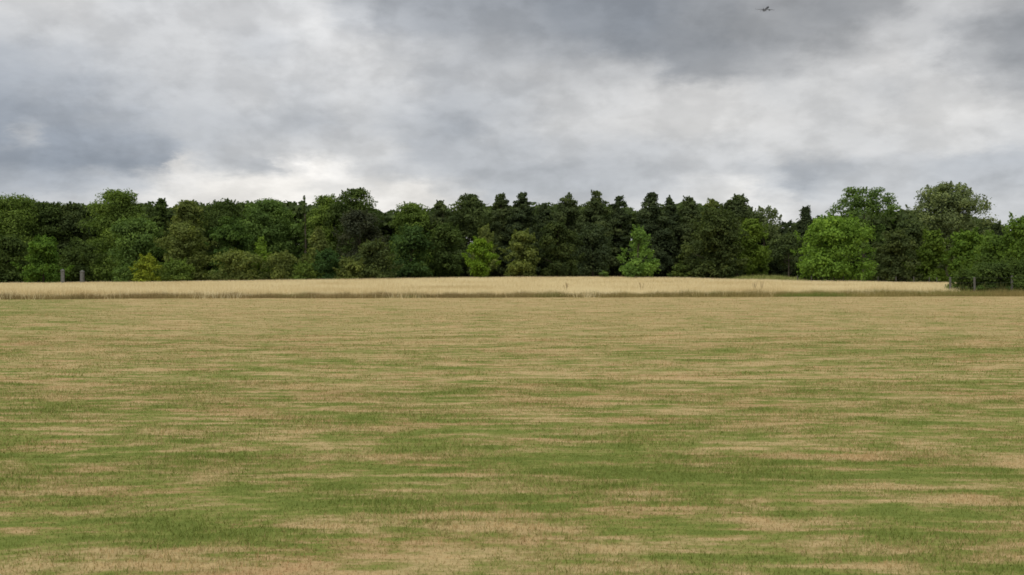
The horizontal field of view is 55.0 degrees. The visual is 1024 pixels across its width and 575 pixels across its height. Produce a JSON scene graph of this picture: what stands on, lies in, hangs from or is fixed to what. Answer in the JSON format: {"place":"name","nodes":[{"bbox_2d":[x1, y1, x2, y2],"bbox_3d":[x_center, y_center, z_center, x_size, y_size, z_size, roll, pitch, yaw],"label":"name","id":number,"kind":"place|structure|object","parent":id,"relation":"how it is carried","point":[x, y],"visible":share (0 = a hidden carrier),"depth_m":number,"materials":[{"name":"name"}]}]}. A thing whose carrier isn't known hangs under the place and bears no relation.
{"place":"outdoors","nodes":[
{"label":"outdoors","id":0,"kind":"place"},
{"bbox_2d":[0,276,971,299],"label":"meadow grass","id":1,"kind":"structure","parent":0,"point":[490,285],"depth_m":87.64,"materials":[{"name":"beige plant"}]},
{"bbox_2d":[0,281,1023,574],"bbox_3d":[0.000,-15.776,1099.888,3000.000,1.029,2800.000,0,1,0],"label":"ground","id":2,"kind":"structure","parent":0,"point":[502,433],"depth_m":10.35,"materials":[{"name":"green plant"}]},
{"bbox_2d":[0,232,32,282],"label":"broadleaf tree","id":3,"kind":"object","parent":2,"relation":"on","point":[9,247],"visible":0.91,"depth_m":176.96,"materials":[{"name":"green plant"}]},
{"bbox_2d":[0,192,58,282],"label":"broadleaf tree","id":4,"kind":"object","parent":2,"relation":"on","point":[14,211],"visible":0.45,"depth_m":192.88,"materials":[{"name":"green plant"}]},
{"bbox_2d":[10,234,74,283],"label":"broadleaf tree","id":5,"kind":"object","parent":2,"relation":"on","point":[44,252],"visible":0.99,"depth_m":156.74,"materials":[{"name":"green plant"}]},
{"bbox_2d":[20,201,80,281],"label":"broadleaf tree","id":6,"kind":"object","parent":2,"relation":"on","point":[49,212],"visible":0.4,"depth_m":198.09,"materials":[{"name":"green plant"}]},
{"bbox_2d":[60,269,64,282],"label":"gatepost","id":7,"kind":"object","parent":2,"relation":"on","point":[62,275],"visible":0.76,"depth_m":150.79,"materials":[{"name":"grey stone"}]},
{"bbox_2d":[53,201,99,281],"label":"broadleaf tree","id":8,"kind":"object","parent":2,"relation":"on","point":[71,218],"visible":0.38,"depth_m":200.21,"materials":[{"name":"green plant"}]},
{"bbox_2d":[57,236,107,281],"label":"broadleaf tree","id":9,"kind":"object","parent":2,"relation":"on","point":[80,255],"visible":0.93,"depth_m":168.74,"materials":[{"name":"green plant"}]},
{"bbox_2d":[80,270,84,282],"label":"gatepost","id":10,"kind":"object","parent":2,"relation":"on","point":[81,275],"visible":0.76,"depth_m":152.79,"materials":[{"name":"grey stone"}]},
{"bbox_2d":[78,188,157,281],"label":"broadleaf tree","id":11,"kind":"object","parent":2,"relation":"on","point":[114,206],"visible":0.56,"depth_m":187.68,"materials":[{"name":"green plant"}]},
{"bbox_2d":[112,263,136,281],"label":"shrub","id":12,"kind":"object","parent":2,"relation":"on","point":[125,271],"visible":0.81,"depth_m":159.19,"materials":[{"name":"green plant"}]},
{"bbox_2d":[103,216,168,280],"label":"broadleaf tree","id":13,"kind":"object","parent":2,"relation":"on","point":[139,235],"visible":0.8,"depth_m":174.12,"materials":[{"name":"green plant"}]},
{"bbox_2d":[128,253,161,281],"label":"shrub","id":14,"kind":"object","parent":2,"relation":"on","point":[146,264],"visible":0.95,"depth_m":156.10,"materials":[{"name":"green plant"}]},
{"bbox_2d":[150,198,175,270],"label":"pine tree","id":15,"kind":"object","parent":2,"relation":"on","point":[159,218],"visible":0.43,"depth_m":200.91,"materials":[{"name":"green plant"}]},
{"bbox_2d":[153,257,195,281],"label":"shrub","id":16,"kind":"object","parent":2,"relation":"on","point":[176,270],"visible":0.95,"depth_m":159.10,"materials":[{"name":"green plant"}]},
{"bbox_2d":[153,220,210,280],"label":"broadleaf tree","id":17,"kind":"object","parent":2,"relation":"on","point":[183,242],"visible":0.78,"depth_m":170.75,"materials":[{"name":"green plant"}]},
{"bbox_2d":[160,199,217,279],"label":"broadleaf tree","id":18,"kind":"object","parent":2,"relation":"on","point":[186,210],"visible":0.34,"depth_m":192.76,"materials":[{"name":"green plant"}]},
{"bbox_2d":[199,198,255,279],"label":"broadleaf tree","id":19,"kind":"object","parent":2,"relation":"on","point":[218,209],"visible":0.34,"depth_m":200.07,"materials":[{"name":"green plant"}]},
{"bbox_2d":[203,215,253,280],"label":"broadleaf tree","id":20,"kind":"object","parent":2,"relation":"on","point":[229,234],"visible":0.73,"depth_m":170.89,"materials":[{"name":"green plant"}]},
{"bbox_2d":[203,248,267,280],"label":"shrub","id":21,"kind":"object","parent":2,"relation":"on","point":[239,261],"visible":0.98,"depth_m":158.68,"materials":[{"name":"green plant"}]},
{"bbox_2d":[253,235,271,277],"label":"broadleaf tree","id":22,"kind":"object","parent":2,"relation":"on","point":[261,246],"visible":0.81,"depth_m":163.52,"materials":[{"name":"green plant"}]},
{"bbox_2d":[239,198,306,274],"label":"broadleaf tree","id":23,"kind":"object","parent":2,"relation":"on","point":[262,215],"visible":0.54,"depth_m":197.72,"materials":[{"name":"green plant"}]},
{"bbox_2d":[256,250,300,279],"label":"shrub","id":24,"kind":"object","parent":2,"relation":"on","point":[279,263],"visible":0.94,"depth_m":160.04,"materials":[{"name":"green plant"}]},
{"bbox_2d":[301,195,307,274],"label":"pine tree","id":25,"kind":"object","parent":2,"relation":"on","point":[305,241],"visible":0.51,"depth_m":198.61,"materials":[{"name":"green plant"}]},
{"bbox_2d":[289,260,323,279],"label":"shrub","id":26,"kind":"object","parent":2,"relation":"on","point":[302,269],"visible":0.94,"depth_m":158.14,"materials":[{"name":"green plant"}]},
{"bbox_2d":[297,225,332,273],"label":"broadleaf tree","id":27,"kind":"object","parent":2,"relation":"on","point":[318,241],"visible":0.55,"depth_m":167.08,"materials":[{"name":"green plant"}]},
{"bbox_2d":[301,193,344,273],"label":"broadleaf tree","id":28,"kind":"object","parent":2,"relation":"on","point":[319,216],"visible":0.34,"depth_m":198.03,"materials":[{"name":"green plant"}]},
{"bbox_2d":[310,247,349,279],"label":"shrub","id":29,"kind":"object","parent":2,"relation":"on","point":[326,260],"visible":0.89,"depth_m":158.92,"materials":[{"name":"green plant"}]},
{"bbox_2d":[332,255,366,279],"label":"shrub","id":30,"kind":"object","parent":2,"relation":"on","point":[351,263],"visible":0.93,"depth_m":158.48,"materials":[{"name":"green plant"}]},
{"bbox_2d":[323,187,389,278],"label":"broadleaf tree","id":31,"kind":"object","parent":2,"relation":"on","point":[340,207],"visible":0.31,"depth_m":194.31,"materials":[{"name":"green plant"}]},
{"bbox_2d":[332,208,389,269],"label":"broadleaf tree","id":32,"kind":"object","parent":2,"relation":"on","point":[359,223],"visible":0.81,"depth_m":176.15,"materials":[{"name":"green plant"}]},
{"bbox_2d":[349,238,403,278],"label":"shrub","id":33,"kind":"object","parent":2,"relation":"on","point":[373,253],"visible":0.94,"depth_m":161.96,"materials":[{"name":"green plant"}]},
{"bbox_2d":[385,201,436,277],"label":"broadleaf tree","id":34,"kind":"object","parent":2,"relation":"on","point":[410,214],"visible":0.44,"depth_m":196.15,"materials":[{"name":"green plant"}]},
{"bbox_2d":[388,223,436,278],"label":"broadleaf tree","id":35,"kind":"object","parent":2,"relation":"on","point":[410,239],"visible":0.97,"depth_m":170.71,"materials":[{"name":"green plant"}]},
{"bbox_2d":[424,200,461,277],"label":"pine tree","id":36,"kind":"object","parent":2,"relation":"on","point":[440,215],"visible":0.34,"depth_m":198.93,"materials":[{"name":"green plant"}]},
{"bbox_2d":[425,220,468,276],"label":"broadleaf tree","id":37,"kind":"object","parent":2,"relation":"on","point":[446,236],"visible":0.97,"depth_m":176.40,"materials":[{"name":"green plant"}]},
{"bbox_2d":[444,193,496,277],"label":"broadleaf tree","id":38,"kind":"object","parent":2,"relation":"on","point":[470,209],"visible":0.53,"depth_m":197.38,"materials":[{"name":"green plant"}]},
{"bbox_2d":[461,236,500,277],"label":"broadleaf tree","id":39,"kind":"object","parent":2,"relation":"on","point":[479,247],"visible":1,"depth_m":159.16,"materials":[{"name":"green plant"}]},
{"bbox_2d":[469,223,499,276],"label":"broadleaf tree","id":40,"kind":"object","parent":2,"relation":"on","point":[485,232],"visible":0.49,"depth_m":171.44,"materials":[{"name":"green plant"}]},
{"bbox_2d":[489,192,513,276],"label":"pine tree","id":41,"kind":"object","parent":2,"relation":"on","point":[499,222],"visible":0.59,"depth_m":199.81,"materials":[{"name":"green plant"}]},
{"bbox_2d":[15,199,1021,281],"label":"woodland","id":42,"kind":"object","parent":2,"relation":"on","point":[386,219],"visible":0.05,"depth_m":209.71,"materials":[{"name":"green plant"}]},
{"bbox_2d":[498,228,540,277],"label":"broadleaf tree","id":43,"kind":"object","parent":2,"relation":"on","point":[520,244],"visible":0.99,"depth_m":162.75,"materials":[{"name":"green plant"}]},
{"bbox_2d":[497,192,548,276],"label":"pine tree","id":44,"kind":"object","parent":2,"relation":"on","point":[521,217],"visible":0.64,"depth_m":197.44,"materials":[{"name":"green plant"}]},
{"bbox_2d":[530,203,554,276],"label":"pine tree","id":45,"kind":"object","parent":2,"relation":"on","point":[543,210],"visible":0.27,"depth_m":202.02,"materials":[{"name":"green plant"}]},
{"bbox_2d":[536,218,585,276],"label":"broadleaf tree","id":46,"kind":"object","parent":2,"relation":"on","point":[553,235],"visible":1,"depth_m":165.01,"materials":[{"name":"green plant"}]},
{"bbox_2d":[542,192,588,276],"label":"pine tree","id":47,"kind":"object","parent":2,"relation":"on","point":[568,209],"visible":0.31,"depth_m":198.47,"materials":[{"name":"green plant"}]},
{"bbox_2d":[569,222,612,276],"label":"broadleaf tree","id":48,"kind":"object","parent":2,"relation":"on","point":[594,236],"visible":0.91,"depth_m":178.47,"materials":[{"name":"green plant"}]},
{"bbox_2d":[575,189,622,276],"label":"pine tree","id":49,"kind":"object","parent":2,"relation":"on","point":[594,211],"visible":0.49,"depth_m":196.37,"materials":[{"name":"green plant"}]},
{"bbox_2d":[599,270,608,277],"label":"shrub","id":50,"kind":"object","parent":2,"relation":"on","point":[603,273],"visible":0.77,"depth_m":156.67,"materials":[{"name":"green plant"}]},
{"bbox_2d":[605,195,640,276],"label":"pine tree","id":51,"kind":"object","parent":2,"relation":"on","point":[620,216],"visible":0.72,"depth_m":200.59,"materials":[{"name":"green plant"}]},
{"bbox_2d":[616,224,660,277],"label":"broadleaf tree","id":52,"kind":"object","parent":2,"relation":"on","point":[638,234],"visible":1,"depth_m":155.10,"materials":[{"name":"green plant"}]},
{"bbox_2d":[626,192,677,277],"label":"pine tree","id":53,"kind":"object","parent":2,"relation":"on","point":[650,216],"visible":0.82,"depth_m":195.87,"materials":[{"name":"green plant"}]},
{"bbox_2d":[660,195,691,276],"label":"pine tree","id":54,"kind":"object","parent":2,"relation":"on","point":[669,202],"visible":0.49,"depth_m":199.70,"materials":[{"name":"green plant"}]},
{"bbox_2d":[666,260,695,278],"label":"shrub","id":55,"kind":"object","parent":2,"relation":"on","point":[680,272],"visible":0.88,"depth_m":156.11,"materials":[{"name":"green plant"}]},
{"bbox_2d":[670,195,703,276],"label":"pine tree","id":56,"kind":"object","parent":2,"relation":"on","point":[688,210],"visible":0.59,"depth_m":198.20,"materials":[{"name":"green plant"}]},
{"bbox_2d":[699,198,721,277],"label":"pine tree","id":57,"kind":"object","parent":2,"relation":"on","point":[712,203],"visible":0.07,"depth_m":202.09,"materials":[{"name":"green plant"}]},
{"bbox_2d":[676,205,751,279],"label":"broadleaf tree","id":58,"kind":"object","parent":2,"relation":"on","point":[716,238],"visible":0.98,"depth_m":156.07,"materials":[{"name":"green plant"}]},
{"bbox_2d":[704,193,778,276],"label":"pine tree","id":59,"kind":"object","parent":2,"relation":"on","point":[737,205],"visible":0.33,"depth_m":197.02,"materials":[{"name":"green plant"}]},
{"bbox_2d":[733,218,772,275],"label":"broadleaf tree","id":60,"kind":"object","parent":2,"relation":"on","point":[754,229],"visible":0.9,"depth_m":163.59,"materials":[{"name":"green plant"}]},
{"bbox_2d":[739,205,781,274],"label":"pine tree","id":61,"kind":"object","parent":2,"relation":"on","point":[770,214],"visible":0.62,"depth_m":195.39,"materials":[{"name":"green plant"}]},
{"bbox_2d":[756,262,769,275],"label":"shrub","id":62,"kind":"object","parent":2,"relation":"on","point":[764,270],"visible":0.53,"depth_m":164.28,"materials":[{"name":"green plant"}]},
{"bbox_2d":[729,274,808,280],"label":"weed patch","id":63,"kind":"object","parent":2,"relation":"on","point":[776,277],"visible":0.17,"depth_m":151.75,"materials":[{"name":"green plant"}]},
{"bbox_2d":[765,220,796,276],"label":"pine tree","id":64,"kind":"object","parent":2,"relation":"on","point":[786,228],"visible":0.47,"depth_m":202.29,"materials":[{"name":"green plant"}]},
{"bbox_2d":[766,231,814,275],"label":"broadleaf tree","id":65,"kind":"object","parent":2,"relation":"on","point":[786,241],"visible":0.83,"depth_m":187.19,"materials":[{"name":"green plant"}]},
{"bbox_2d":[784,205,822,279],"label":"pine tree","id":66,"kind":"object","parent":2,"relation":"on","point":[801,225],"visible":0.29,"depth_m":199.20,"materials":[{"name":"green plant"}]},
{"bbox_2d":[790,212,878,281],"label":"broadleaf tree","id":67,"kind":"object","parent":2,"relation":"on","point":[834,234],"visible":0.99,"depth_m":149.66,"materials":[{"name":"green plant"}]},
{"bbox_2d":[825,186,900,279],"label":"broadleaf tree","id":68,"kind":"object","parent":2,"relation":"on","point":[871,205],"visible":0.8,"depth_m":184.32,"materials":[{"name":"green plant"}]},
{"bbox_2d":[797,276,936,282],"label":"wire fence","id":69,"kind":"object","parent":2,"relation":"on","point":[860,279],"visible":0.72,"depth_m":148.94,"materials":[{"name":"grey wood"}]},
{"bbox_2d":[863,228,922,281],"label":"broadleaf tree","id":70,"kind":"object","parent":2,"relation":"on","point":[892,255],"visible":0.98,"depth_m":156.86,"materials":[{"name":"green plant"}]},
{"bbox_2d":[883,217,931,273],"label":"broadleaf tree","id":71,"kind":"object","parent":2,"relation":"on","point":[913,228],"visible":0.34,"depth_m":170.67,"materials":[{"name":"green plant"}]},
{"bbox_2d":[901,228,951,282],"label":"broadleaf tree","id":72,"kind":"object","parent":2,"relation":"on","point":[932,251],"visible":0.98,"depth_m":154.62,"materials":[{"name":"green plant"}]},
{"bbox_2d":[903,180,1000,276],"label":"broadleaf tree","id":73,"kind":"object","parent":2,"relation":"on","point":[950,208],"visible":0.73,"depth_m":179.14,"materials":[{"name":"green plant"}]},
{"bbox_2d":[939,227,984,281],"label":"broadleaf tree","id":74,"kind":"object","parent":2,"relation":"on","point":[963,246],"visible":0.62,"depth_m":149.11,"materials":[{"name":"green plant"}]},
{"bbox_2d":[944,265,985,291],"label":"shrub","id":75,"kind":"object","parent":2,"relation":"on","point":[965,275],"visible":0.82,"depth_m":76.53,"materials":[{"name":"green plant"}]},
{"bbox_2d":[949,276,1016,290],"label":"wire fence","id":76,"kind":"object","parent":2,"relation":"on","point":[974,287],"visible":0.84,"depth_m":75.54,"materials":[{"name":"grey wood"}]},
{"bbox_2d":[961,230,1015,285],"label":"broadleaf tree","id":77,"kind":"object","parent":2,"relation":"on","point":[993,238],"visible":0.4,"depth_m":95.49,"materials":[{"name":"green plant"}]},
{"bbox_2d":[955,280,1023,292],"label":"brambles","id":78,"kind":"object","parent":2,"relation":"on","point":[987,290],"visible":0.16,"depth_m":76.06,"materials":[{"name":"green plant"}]},
{"bbox_2d":[969,256,1023,290],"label":"shrub","id":79,"kind":"object","parent":2,"relation":"on","point":[991,272],"visible":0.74,"depth_m":76.63,"materials":[{"name":"green plant"}]},
{"bbox_2d":[987,221,1009,256],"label":"pine tree","id":80,"kind":"object","parent":2,"relation":"on","point":[997,228],"visible":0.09,"depth_m":189.28,"materials":[{"name":"green plant"}]},
{"bbox_2d":[980,212,1023,261],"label":"broadleaf tree","id":81,"kind":"object","parent":2,"relation":"on","point":[1016,233],"visible":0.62,"depth_m":91.83,"materials":[{"name":"green plant"}]},
{"bbox_2d":[999,255,1023,289],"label":"shrub","id":82,"kind":"object","parent":2,"relation":"on","point":[1019,267],"visible":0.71,"depth_m":76.22,"materials":[{"name":"green plant"}]},
{"bbox_2d":[0,286,1023,299],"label":"rough grass","id":83,"kind":"structure","parent":0,"point":[897,293],"depth_m":65.58,"materials":[{"name":"green plant"}]},
{"bbox_2d":[0,0,1023,243],"label":"sky","id":84,"kind":"structure","parent":0,"point":[794,105],"materials":[{"name":"grey"}]},
{"bbox_2d":[755,6,774,11],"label":"aeroplane","id":85,"kind":"object","parent":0,"point":[765,9],"visible":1,"depth_m":2486.90,"materials":[{"name":"paint"}]}
]}

